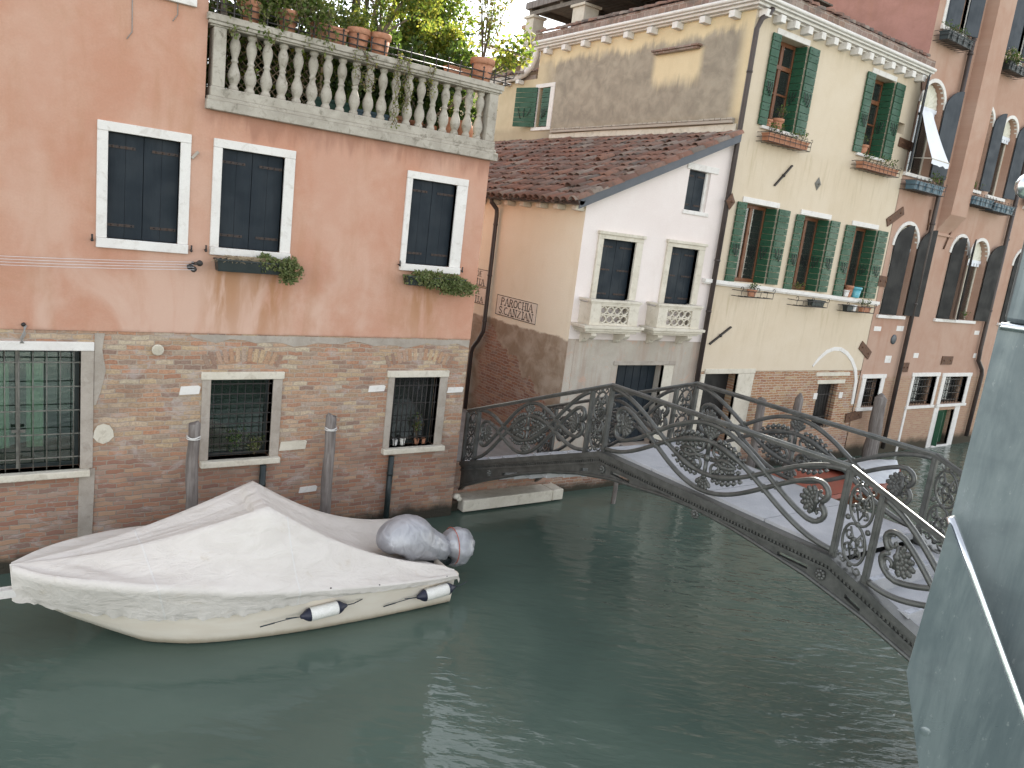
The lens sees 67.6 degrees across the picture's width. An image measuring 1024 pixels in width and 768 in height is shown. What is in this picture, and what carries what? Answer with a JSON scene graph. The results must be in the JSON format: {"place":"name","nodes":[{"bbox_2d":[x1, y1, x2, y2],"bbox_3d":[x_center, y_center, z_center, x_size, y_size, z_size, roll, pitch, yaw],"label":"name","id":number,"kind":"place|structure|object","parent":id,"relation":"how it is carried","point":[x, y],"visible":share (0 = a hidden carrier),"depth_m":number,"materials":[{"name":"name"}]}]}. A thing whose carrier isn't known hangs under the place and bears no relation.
{"place":"outdoors","nodes":[
{"label":"outdoors","id":0,"kind":"place"},
{"bbox_2d":[209,0,563,59],"label":"sky","id":1,"kind":"structure","parent":0,"point":[517,8],"materials":[{"name":"white"}]},
{"bbox_2d":[0,442,969,767],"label":"water","id":2,"kind":"structure","parent":0,"point":[598,628],"depth_m":9.63,"materials":[{"name":"teal liquid"}]},
{"bbox_2d":[185,421,200,509],"bbox_3d":[-4.853,2.115,11.543,0.207,3.241,0.219,-1,14,-35],"label":"mooring pile","id":3,"kind":"object","parent":2,"relation":"in","point":[193,436],"visible":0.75,"depth_m":11.29,"materials":[{"name":"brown wood"}]},
{"bbox_2d":[0,481,474,642],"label":"covered motorboat","id":4,"kind":"object","parent":2,"relation":"on","point":[247,560],"visible":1,"depth_m":9.70,"materials":[{"name":"white fabric"}]},
{"bbox_2d":[260,599,362,627],"bbox_3d":[-2.562,2.966,9.920,1.360,0.210,0.192,-1,14,-35],"label":"boat fender","id":5,"kind":"object","parent":4,"relation":"hanging from","point":[314,613],"visible":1,"depth_m":9.92,"materials":[{"name":"white plastic"}]},
{"bbox_2d":[383,581,467,606],"bbox_3d":[-1.195,2.993,10.933,1.361,0.210,0.179,-1,14,-35],"label":"boat fender","id":6,"kind":"object","parent":4,"relation":"hanging from","point":[435,592],"visible":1,"depth_m":10.92,"materials":[{"name":"white plastic"}]},
{"bbox_2d":[0,0,504,573],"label":"pink house","id":7,"kind":"structure","parent":2,"relation":"in","point":[126,132],"depth_m":11.32,"materials":[{"name":"paint"}]},
{"bbox_2d":[0,340,93,482],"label":"window","id":8,"kind":"structure","parent":7,"relation":"in","point":[40,408],"depth_m":10.72,"materials":[{"name":"green wood"}]},
{"bbox_2d":[0,256,202,271],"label":"clothesline","id":9,"kind":"object","parent":7,"relation":"attached to","point":[191,267],"visible":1,"depth_m":10.49,"materials":[{"name":"metal"}]},
{"bbox_2d":[96,119,191,253],"bbox_3d":[-5.086,-2.686,10.574,1.170,1.660,0.185,-1,14,-35],"label":"window","id":10,"kind":"structure","parent":7,"relation":"in","point":[122,174],"depth_m":10.58,"materials":[{"name":"white stone"}]},
{"bbox_2d":[167,0,196,7],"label":"window","id":11,"kind":"structure","parent":7,"relation":"in","point":[192,3],"depth_m":10.28,"materials":[{"name":"white stone"}]},
{"bbox_2d":[199,371,284,468],"bbox_3d":[-4.389,0.495,12.222,1.350,1.510,0.640,-1,14,-35],"label":"window","id":12,"kind":"structure","parent":7,"relation":"in","point":[227,398],"depth_m":12.32,"materials":[{"name":"green metal"}]},
{"bbox_2d":[226,420,264,454],"bbox_3d":[-4.275,0.863,12.305,0.671,0.594,0.241,-1,14,-35],"label":"window plant","id":13,"kind":"object","parent":7,"relation":"on","point":[254,443],"depth_m":12.26,"materials":[{"name":"green plant"}]},
{"bbox_2d":[241,0,261,22],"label":"terracotta pot","id":14,"kind":"object","parent":7,"relation":"on","point":[255,7],"visible":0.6,"depth_m":10.81,"materials":[{"name":"ceramic"}]},
{"bbox_2d":[209,138,295,259],"bbox_3d":[-3.874,-2.720,11.422,1.190,1.645,0.185,-1,14,-35],"label":"window","id":15,"kind":"structure","parent":7,"relation":"in","point":[246,199],"depth_m":11.44,"materials":[{"name":"black wood"}]},
{"bbox_2d":[213,257,292,274],"bbox_3d":[-3.860,-1.756,11.498,1.166,0.180,0.216,-1,14,-35],"label":"flower box","id":16,"kind":"object","parent":7,"relation":"attached to","point":[238,266],"visible":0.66,"depth_m":11.32,"materials":[{"name":"black plastic"}]},
{"bbox_2d":[210,251,303,285],"bbox_3d":[-3.804,-1.748,11.471,1.426,0.488,0.425,-1,14,-35],"label":"succulent plant","id":17,"kind":"object","parent":16,"relation":"in","point":[288,276],"visible":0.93,"depth_m":11.59,"materials":[{"name":"green plant"}]},
{"bbox_2d":[224,33,323,103],"bbox_3d":[-3.696,-4.756,11.874,1.540,1.155,0.040,-1,14,-35],"label":"trellis","id":18,"kind":"object","parent":7,"relation":"on","point":[320,77],"visible":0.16,"depth_m":11.87,"materials":[{"name":"brown wood"}]},
{"bbox_2d":[225,37,337,96],"bbox_3d":[-3.602,-4.863,11.777,1.896,0.909,0.274,-1,13,-33],"label":"climbing vine","id":19,"kind":"object","parent":18,"relation":"attached to","point":[242,41],"visible":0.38,"depth_m":11.87,"materials":[{"name":"green plant"}]},
{"bbox_2d":[223,0,351,59],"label":"ivy","id":20,"kind":"object","parent":7,"relation":"on","point":[310,9],"visible":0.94,"depth_m":11.16,"materials":[{"name":"green plant"}]},
{"bbox_2d":[278,8,298,32],"bbox_3d":[-3.279,-5.291,11.197,0.293,0.310,0.293,-1,14,-35],"label":"terracotta pot","id":21,"kind":"object","parent":7,"relation":"on","point":[294,12],"visible":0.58,"depth_m":11.10,"materials":[{"name":"ceramic"}]},
{"bbox_2d":[205,32,423,108],"bbox_3d":[-3.461,-5.378,13.856,4.521,1.649,0.070,-1,14,-35],"label":"screen fence","id":22,"kind":"object","parent":7,"relation":"on","point":[260,73],"visible":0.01,"depth_m":13.34,"materials":[{"name":"green wood"}]},
{"bbox_2d":[310,21,348,44],"bbox_3d":[-2.771,-5.271,11.562,0.546,0.250,0.216,-1,14,-35],"label":"clay trough","id":23,"kind":"object","parent":7,"relation":"on","point":[338,30],"visible":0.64,"depth_m":11.51,"materials":[{"name":"ceramic"}]},
{"bbox_2d":[315,96,349,112],"bbox_3d":[-2.923,-4.389,12.349,0.716,0.360,0.236,-1,14,-35],"label":"planter","id":24,"kind":"object","parent":7,"relation":"on","point":[332,105],"visible":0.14,"depth_m":12.23,"materials":[{"name":"green ceramic"}]},
{"bbox_2d":[295,0,398,54],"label":"conifer tree","id":25,"kind":"object","parent":7,"relation":"on","point":[344,2],"visible":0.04,"depth_m":13.69,"materials":[{"name":"green plant"}]},
{"bbox_2d":[205,0,497,133],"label":"evergreen hedge","id":26,"kind":"object","parent":7,"relation":"on","point":[396,39],"visible":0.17,"depth_m":13.18,"materials":[{"name":"green plant"}]},
{"bbox_2d":[347,26,370,50],"bbox_3d":[-2.379,-5.312,11.828,0.366,0.320,0.366,-1,14,-35],"label":"terracotta pot","id":27,"kind":"object","parent":7,"relation":"on","point":[364,33],"visible":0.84,"depth_m":11.70,"materials":[{"name":"ceramic"}]},
{"bbox_2d":[211,0,514,85],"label":"pot guard","id":28,"kind":"object","parent":7,"relation":"on","point":[397,55],"visible":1,"depth_m":11.86,"materials":[{"name":"metal"}]},
{"bbox_2d":[357,109,389,120],"bbox_3d":[-2.370,-4.370,12.746,0.596,0.300,0.236,-1,14,-35],"label":"planter","id":29,"kind":"object","parent":7,"relation":"on","point":[373,114],"visible":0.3,"depth_m":12.64,"materials":[{"name":"blue plastic"}]},
{"bbox_2d":[369,31,391,55],"bbox_3d":[-2.083,-5.322,12.034,0.355,0.330,0.355,-1,14,-35],"label":"terracotta pot","id":30,"kind":"object","parent":7,"relation":"on","point":[380,37],"visible":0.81,"depth_m":11.91,"materials":[{"name":"ceramic"}]},
{"bbox_2d":[346,0,444,33],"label":"flowering shrub","id":31,"kind":"object","parent":30,"relation":"in","point":[391,14],"visible":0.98,"depth_m":11.94,"materials":[{"name":"green plant"}]},
{"bbox_2d":[351,46,436,128],"bbox_3d":[-1.862,-4.651,12.118,1.494,1.169,0.161,-1,14,-35],"label":"trailing plant","id":32,"kind":"object","parent":7,"relation":"hanging from","point":[397,80],"visible":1,"depth_m":12.12,"materials":[{"name":"green plant"}]},
{"bbox_2d":[381,370,449,454],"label":"window","id":33,"kind":"structure","parent":7,"relation":"in","point":[409,392],"depth_m":14.08,"materials":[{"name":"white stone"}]},
{"bbox_2d":[409,120,422,126],"bbox_3d":[-1.697,-4.385,13.231,0.293,0.300,0.293,-1,14,-35],"label":"terracotta pot","id":34,"kind":"object","parent":7,"relation":"on","point":[412,122],"visible":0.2,"depth_m":13.07,"materials":[{"name":"ceramic"}]},
{"bbox_2d":[387,78,465,127],"bbox_3d":[-1.482,-4.862,13.264,1.454,1.174,0.438,-1,14,-35],"label":"woody shrub","id":35,"kind":"object","parent":34,"relation":"in","point":[450,106],"visible":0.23,"depth_m":13.22,"materials":[{"name":"green plant"}]},
{"bbox_2d":[382,0,477,56],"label":"bushy tree","id":36,"kind":"object","parent":7,"relation":"on","point":[409,28],"visible":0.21,"depth_m":15.07,"materials":[{"name":"green plant"}]},
{"bbox_2d":[402,275,465,286],"bbox_3d":[-1.344,-1.772,13.274,1.146,0.160,0.216,-1,14,-35],"label":"flower box","id":37,"kind":"object","parent":7,"relation":"attached to","point":[413,281],"visible":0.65,"depth_m":12.99,"materials":[{"name":"green plastic"}]},
{"bbox_2d":[399,170,468,274],"bbox_3d":[-1.359,-2.756,13.191,1.180,1.645,0.185,-1,14,-35],"label":"window","id":38,"kind":"structure","parent":7,"relation":"in","point":[427,218],"depth_m":13.22,"materials":[{"name":"white stone"}]},
{"bbox_2d":[403,269,478,296],"bbox_3d":[-1.220,-1.762,13.278,1.488,0.469,0.408,-1,14,-35],"label":"succulent plant","id":39,"kind":"object","parent":7,"relation":"attached to","point":[458,287],"visible":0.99,"depth_m":13.25,"materials":[{"name":"green plant"}]},
{"bbox_2d":[409,19,481,106],"bbox_3d":[-1.221,-5.552,14.308,1.268,2.360,1.454,15,14,35],"label":"lime shrub","id":40,"kind":"object","parent":7,"relation":"on","point":[438,41],"visible":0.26,"depth_m":14.00,"materials":[{"name":"green plant"}]},
{"bbox_2d":[443,65,470,76],"bbox_3d":[-0.925,-5.246,12.876,0.456,0.130,0.216,-1,14,-35],"label":"clay trough","id":41,"kind":"object","parent":7,"relation":"on","point":[458,69],"visible":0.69,"depth_m":12.79,"materials":[{"name":"ceramic"}]},
{"bbox_2d":[457,120,472,137],"bbox_3d":[-0.874,-4.477,13.762,0.350,0.470,0.345,-1,14,-35],"label":"clay urn","id":42,"kind":"object","parent":7,"relation":"on","point":[459,131],"visible":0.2,"depth_m":13.62,"materials":[{"name":"ceramic"}]},
{"bbox_2d":[470,57,494,81],"bbox_3d":[-0.518,-5.370,13.128,0.428,0.370,0.428,-1,14,-35],"label":"terracotta pot","id":43,"kind":"object","parent":7,"relation":"on","point":[479,63],"visible":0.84,"depth_m":12.98,"materials":[{"name":"ceramic"}]},
{"bbox_2d":[466,0,513,56],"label":"potted plant","id":44,"kind":"object","parent":43,"relation":"in","point":[490,25],"visible":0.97,"depth_m":13.02,"materials":[{"name":"green plant"}]},
{"bbox_2d":[486,22,537,76],"bbox_3d":[0.026,-5.841,13.533,1.076,1.132,0.430,-3,15,-40],"label":"lime branch plant","id":45,"kind":"object","parent":7,"relation":"on","point":[508,59],"visible":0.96,"depth_m":13.52,"materials":[{"name":"green plant"}]},
{"bbox_2d":[319,413,336,513],"bbox_3d":[-3.123,2.061,12.785,0.214,3.273,0.218,-1,14,-35],"label":"mooring pile","id":46,"kind":"object","parent":2,"relation":"in","point":[328,463],"visible":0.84,"depth_m":12.56,"materials":[{"name":"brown wood"}]},
{"bbox_2d":[451,461,550,510],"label":"abutment wall","id":47,"kind":"structure","parent":2,"relation":"in","point":[497,484],"depth_m":15.68,"materials":[{"name":"brick"}]},
{"bbox_2d":[458,381,962,661],"bbox_3d":[3.227,1.950,10.856,2.070,3.144,12.080,-1,14,-35],"label":"iron footbridge","id":48,"kind":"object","parent":47,"relation":"on","point":[877,568],"visible":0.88,"depth_m":10.02,"materials":[{"name":"metal"}]},
{"bbox_2d":[456,482,562,511],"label":"stone landing slab","id":49,"kind":"structure","parent":2,"relation":"on","point":[493,498],"depth_m":15.63,"materials":[{"name":"beige stone"}]},
{"bbox_2d":[462,130,743,491],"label":"white house","id":50,"kind":"structure","parent":2,"relation":"in","point":[600,251],"depth_m":17.10,"materials":[{"name":"paint"}]},
{"bbox_2d":[474,286,485,304],"bbox_3d":[-1.019,-2.272,19.128,0.015,0.410,1.610,-1,14,-35],"label":"street sign","id":51,"kind":"object","parent":50,"relation":"attached to","point":[480,296],"visible":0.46,"depth_m":18.77,"materials":[{"name":"beige paint"}]},
{"bbox_2d":[476,269,487,286],"bbox_3d":[-0.971,-2.691,19.049,0.015,0.410,1.600,-1,14,-35],"label":"street sign","id":52,"kind":"object","parent":50,"relation":"attached to","point":[482,276],"visible":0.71,"depth_m":18.70,"materials":[{"name":"beige paint"}]},
{"bbox_2d":[495,294,537,324],"bbox_3d":[0.085,-1.722,17.570,0.015,0.470,1.620,-1,14,-35],"label":"street sign","id":53,"kind":"object","parent":50,"relation":"attached to","point":[517,309],"visible":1,"depth_m":17.54,"materials":[{"name":"beige paint"}]},
{"bbox_2d":[590,230,646,300],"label":"window","id":54,"kind":"structure","parent":50,"relation":"in","point":[611,271],"depth_m":16.41,"materials":[{"name":"black wood"}]},
{"bbox_2d":[608,365,655,443],"bbox_3d":[2.686,0.445,17.851,1.460,1.920,0.065,-1,14,-35],"label":"door","id":55,"kind":"structure","parent":50,"relation":"in","point":[635,377],"depth_m":17.84,"materials":[{"name":"blue paint"}]},
{"bbox_2d":[658,239,708,304],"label":"window","id":56,"kind":"structure","parent":50,"relation":"in","point":[678,264],"depth_m":17.57,"materials":[{"name":"beige stone"}]},
{"bbox_2d":[682,162,718,216],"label":"window","id":57,"kind":"structure","parent":50,"relation":"in","point":[697,181],"depth_m":17.27,"materials":[{"name":"white stone"}]},
{"bbox_2d":[611,444,622,503],"bbox_3d":[2.210,2.431,16.577,0.121,2.344,0.125,-1,14,-35],"label":"mooring pile","id":58,"kind":"object","parent":2,"relation":"in","point":[614,493],"visible":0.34,"depth_m":16.52,"materials":[{"name":"grey wood"}]},
{"bbox_2d":[460,0,936,467],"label":"yellow house","id":59,"kind":"structure","parent":2,"relation":"in","point":[841,85],"depth_m":19.64,"materials":[{"name":"paint"}]},
{"bbox_2d":[512,82,555,130],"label":"window","id":60,"kind":"structure","parent":59,"relation":"in","point":[525,109],"depth_m":23.54,"materials":[{"name":"green wood"}]},
{"bbox_2d":[520,0,832,75],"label":"roof terrace","id":61,"kind":"structure","parent":59,"relation":"on","point":[567,11],"depth_m":23.48,"materials":[{"name":"brown wood"}]},
{"bbox_2d":[696,374,728,448],"bbox_3d":[4.949,0.695,19.578,1.260,2.100,0.040,-1,14,-35],"label":"door","id":62,"kind":"structure","parent":59,"relation":"in","point":[717,380],"depth_m":19.58,"materials":[{"name":"black paint"}]},
{"bbox_2d":[732,286,775,299],"bbox_3d":[5.918,-2.248,18.766,1.335,0.256,0.299,-1,14,-35],"label":"iron basket","id":63,"kind":"object","parent":59,"relation":"attached to","point":[754,294],"visible":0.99,"depth_m":18.64,"materials":[{"name":"black metal"}]},
{"bbox_2d":[724,196,790,284],"bbox_3d":[5.937,-3.497,18.817,2.004,2.004,0.464,-1,14,-34],"label":"window","id":64,"kind":"structure","parent":59,"relation":"in","point":[750,248],"depth_m":19.02,"materials":[{"name":"green wood"}]},
{"bbox_2d":[771,118,784,128],"bbox_3d":[6.340,-6.204,18.307,0.313,0.260,0.314,-1,14,-35],"label":"terracotta pot","id":65,"kind":"object","parent":59,"relation":"on","point":[780,121],"visible":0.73,"depth_m":18.19,"materials":[{"name":"ceramic"}]},
{"bbox_2d":[757,129,812,151],"bbox_3d":[6.474,-5.782,18.171,1.691,0.288,0.360,-1,14,-35],"label":"window box","id":66,"kind":"object","parent":59,"relation":"attached to","point":[783,141],"visible":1,"depth_m":18.00,"materials":[{"name":"ceramic"}]},
{"bbox_2d":[769,122,808,139],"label":"box plant","id":67,"kind":"object","parent":66,"relation":"in","point":[776,125],"visible":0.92,"depth_m":17.95,"materials":[{"name":"green plant"}]},
{"bbox_2d":[757,28,820,137],"bbox_3d":[6.458,-7.081,18.159,1.784,2.205,0.463,-1,14,-34],"label":"window","id":68,"kind":"structure","parent":59,"relation":"in","point":[785,60],"depth_m":18.30,"materials":[{"name":"green wood"}]},
{"bbox_2d":[787,296,829,307],"bbox_3d":[7.786,-2.166,20.111,1.475,0.256,0.299,-1,14,-35],"label":"iron basket","id":69,"kind":"object","parent":59,"relation":"attached to","point":[809,303],"visible":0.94,"depth_m":19.99,"materials":[{"name":"black metal"}]},
{"bbox_2d":[807,299,825,306],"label":"window box","id":70,"kind":"object","parent":69,"relation":"in","point":[818,303],"visible":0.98,"depth_m":20.20,"materials":[{"name":"grey plastic"}]},
{"bbox_2d":[783,209,840,291],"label":"window","id":71,"kind":"structure","parent":59,"relation":"in","point":[802,264],"depth_m":20.31,"materials":[{"name":"green wood"}]},
{"bbox_2d":[851,287,862,297],"bbox_3d":[9.717,-2.593,21.631,0.313,0.300,0.314,-1,14,-35],"label":"flower pot","id":72,"kind":"object","parent":59,"relation":"on","point":[856,292],"visible":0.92,"depth_m":21.52,"materials":[{"name":"blue plastic"}]},
{"bbox_2d":[838,302,876,313],"bbox_3d":[9.666,-2.151,21.446,1.485,0.276,0.299,-1,14,-35],"label":"iron basket","id":73,"kind":"object","parent":59,"relation":"attached to","point":[858,309],"visible":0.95,"depth_m":21.30,"materials":[{"name":"black metal"}]},
{"bbox_2d":[832,220,888,298],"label":"window","id":74,"kind":"structure","parent":59,"relation":"in","point":[859,239],"depth_m":21.64,"materials":[{"name":"green wood"}]},
{"bbox_2d":[852,157,901,177],"bbox_3d":[9.752,-5.787,20.489,1.861,0.278,0.360,-1,14,-35],"label":"window box","id":75,"kind":"object","parent":59,"relation":"attached to","point":[880,170],"visible":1,"depth_m":20.35,"materials":[{"name":"ceramic"}]},
{"bbox_2d":[863,150,898,167],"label":"box plant","id":76,"kind":"object","parent":75,"relation":"in","point":[880,158],"visible":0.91,"depth_m":20.44,"materials":[{"name":"green plant"}]},
{"bbox_2d":[852,67,905,161],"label":"window","id":77,"kind":"structure","parent":59,"relation":"in","point":[875,102],"depth_m":20.56,"materials":[{"name":"green wood"}]},
{"bbox_2d":[746,397,766,467],"bbox_3d":[6.298,1.849,20.019,0.300,3.112,0.264,-1,14,-35],"label":"mooring pile","id":78,"kind":"object","parent":2,"relation":"in","point":[759,413],"visible":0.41,"depth_m":19.77,"materials":[{"name":"grey wood"}]},
{"bbox_2d":[782,393,803,466],"bbox_3d":[7.611,1.791,20.935,0.298,3.187,0.273,-1,14,-35],"label":"mooring pile","id":79,"kind":"object","parent":2,"relation":"in","point":[798,403],"visible":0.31,"depth_m":20.61,"materials":[{"name":"grey wood"}]},
{"bbox_2d":[772,459,900,503],"bbox_3d":[7.827,2.480,18.892,6.050,0.877,1.775,-1,14,-35],"label":"red boat","id":80,"kind":"object","parent":2,"relation":"on","point":[877,477],"visible":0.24,"depth_m":18.86,"materials":[{"name":"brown wood"}]},
{"bbox_2d":[861,393,886,459],"bbox_3d":[10.899,1.795,23.138,0.520,3.130,0.497,-1,14,-35],"label":"mooring pile","id":81,"kind":"object","parent":2,"relation":"in","point":[870,445],"visible":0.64,"depth_m":22.84,"materials":[{"name":"grey wood"}]},
{"bbox_2d":[824,0,1023,457],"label":"rose house","id":82,"kind":"structure","parent":2,"relation":"in","point":[950,255],"depth_m":23.45,"materials":[{"name":"paint"}]},
{"bbox_2d":[852,373,886,410],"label":"window","id":83,"kind":"structure","parent":82,"relation":"in","point":[863,398],"depth_m":23.32,"materials":[{"name":"white stone"}]},
{"bbox_2d":[876,221,937,319],"bbox_3d":[11.652,-3.371,22.803,2.018,2.860,0.480,-1,14,-34],"label":"window","id":84,"kind":"structure","parent":82,"relation":"in","point":[902,240],"depth_m":22.57,"materials":[{"name":"black wood"}]},
{"bbox_2d":[904,372,940,408],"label":"window","id":85,"kind":"structure","parent":82,"relation":"in","point":[918,384],"depth_m":25.30,"materials":[{"name":"white stone"}]},
{"bbox_2d":[899,178,946,196],"bbox_3d":[11.773,-5.642,21.897,1.741,0.348,0.460,-1,14,-35],"label":"window box","id":86,"kind":"object","parent":82,"relation":"attached to","point":[926,189],"visible":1,"depth_m":21.69,"materials":[{"name":"blue plastic"}]},
{"bbox_2d":[928,170,946,185],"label":"box plant","id":87,"kind":"object","parent":86,"relation":"on","point":[937,178],"visible":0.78,"depth_m":22.10,"materials":[{"name":"green plant"}]},
{"bbox_2d":[913,109,949,168],"bbox_3d":[11.899,-6.881,21.509,1.022,1.533,0.614,-1,14,-35],"label":"window awning","id":88,"kind":"object","parent":82,"relation":"attached to","point":[939,157],"depth_m":21.45,"materials":[{"name":"white fabric"}]},
{"bbox_2d":[902,74,964,181],"bbox_3d":[11.789,-7.234,21.758,2.351,2.720,0.651,-2,15,-39],"label":"window","id":89,"kind":"structure","parent":82,"relation":"in","point":[952,108],"depth_m":22.04,"materials":[{"name":"grey wood"}]},
{"bbox_2d":[933,234,969,322],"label":"window","id":90,"kind":"structure","parent":82,"relation":"in","point":[957,250],"depth_m":24.26,"materials":[{"name":"black wood"}]},
{"bbox_2d":[935,373,972,406],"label":"window","id":91,"kind":"structure","parent":82,"relation":"in","point":[949,382],"depth_m":26.49,"materials":[{"name":"white stone"}]},
{"bbox_2d":[933,26,976,52],"bbox_3d":[12.219,-9.504,21.119,1.491,0.338,0.440,-1,14,-35],"label":"window box","id":92,"kind":"object","parent":82,"relation":"attached to","point":[956,40],"visible":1,"depth_m":20.93,"materials":[{"name":"grey plastic"}]},
{"bbox_2d":[942,20,970,37],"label":"box plant","id":93,"kind":"object","parent":92,"relation":"in","point":[946,22],"visible":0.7,"depth_m":20.95,"materials":[{"name":"green plant"}]},
{"bbox_2d":[940,0,985,37],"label":"window","id":94,"kind":"structure","parent":82,"relation":"in","point":[953,11],"depth_m":21.50,"materials":[{"name":"grey wood"}]},
{"bbox_2d":[953,238,1004,323],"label":"window","id":95,"kind":"structure","parent":82,"relation":"in","point":[994,259],"depth_m":25.59,"materials":[{"name":"black wood"}]},
{"bbox_2d":[970,193,996,209],"bbox_3d":[14.473,-5.691,23.794,1.441,0.348,0.460,-1,14,-35],"label":"window box","id":96,"kind":"object","parent":82,"relation":"attached to","point":[979,202],"visible":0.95,"depth_m":23.64,"materials":[{"name":"blue plastic"}]},
{"bbox_2d":[973,107,1007,193],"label":"window","id":97,"kind":"structure","parent":82,"relation":"in","point":[998,125],"depth_m":23.87,"materials":[{"name":"grey wood"}]},
{"bbox_2d":[983,201,1016,215],"bbox_3d":[15.654,-5.673,24.635,1.541,0.348,0.460,-1,14,-35],"label":"window box","id":98,"kind":"object","parent":82,"relation":"attached to","point":[1001,208],"visible":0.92,"depth_m":24.51,"materials":[{"name":"blue plastic"}]},
{"bbox_2d":[985,115,1023,201],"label":"window","id":99,"kind":"structure","parent":82,"relation":"in","point":[1017,161],"depth_m":24.88,"materials":[{"name":"white stone"}]},
{"bbox_2d":[997,249,1021,325],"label":"window","id":100,"kind":"structure","parent":82,"relation":"in","point":[1015,261],"depth_m":26.76,"materials":[{"name":"white stone"}]},
{"bbox_2d":[1001,57,1023,79],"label":"window box","id":101,"kind":"object","parent":82,"relation":"attached to","point":[1011,67],"visible":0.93,"depth_m":22.98,"materials":[{"name":"grey plastic"}]},
{"bbox_2d":[1004,46,1023,65],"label":"flowering bush","id":102,"kind":"object","parent":101,"relation":"in","point":[1017,58],"visible":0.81,"depth_m":22.83,"materials":[{"name":"green plant"}]},
{"bbox_2d":[1006,0,1023,65],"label":"window","id":103,"kind":"structure","parent":82,"relation":"in","point":[1015,35],"depth_m":23.00,"materials":[{"name":"grey wood"}]},
{"bbox_2d":[906,175,1023,767],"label":"steel post","id":104,"kind":"object","parent":2,"relation":"in","point":[965,673],"visible":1,"depth_m":0.79,"materials":[{"name":"grey metal"}]},
{"bbox_2d":[439,24,545,110],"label":"house","id":105,"kind":"structure","parent":0,"point":[518,68],"depth_m":28.43,"materials":[{"name":"beige paint"}]},
{"bbox_2d":[457,408,544,460],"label":"alley pavement","id":106,"kind":"structure","parent":0,"point":[501,448],"depth_m":16.60,"materials":[{"name":"grey stone"}]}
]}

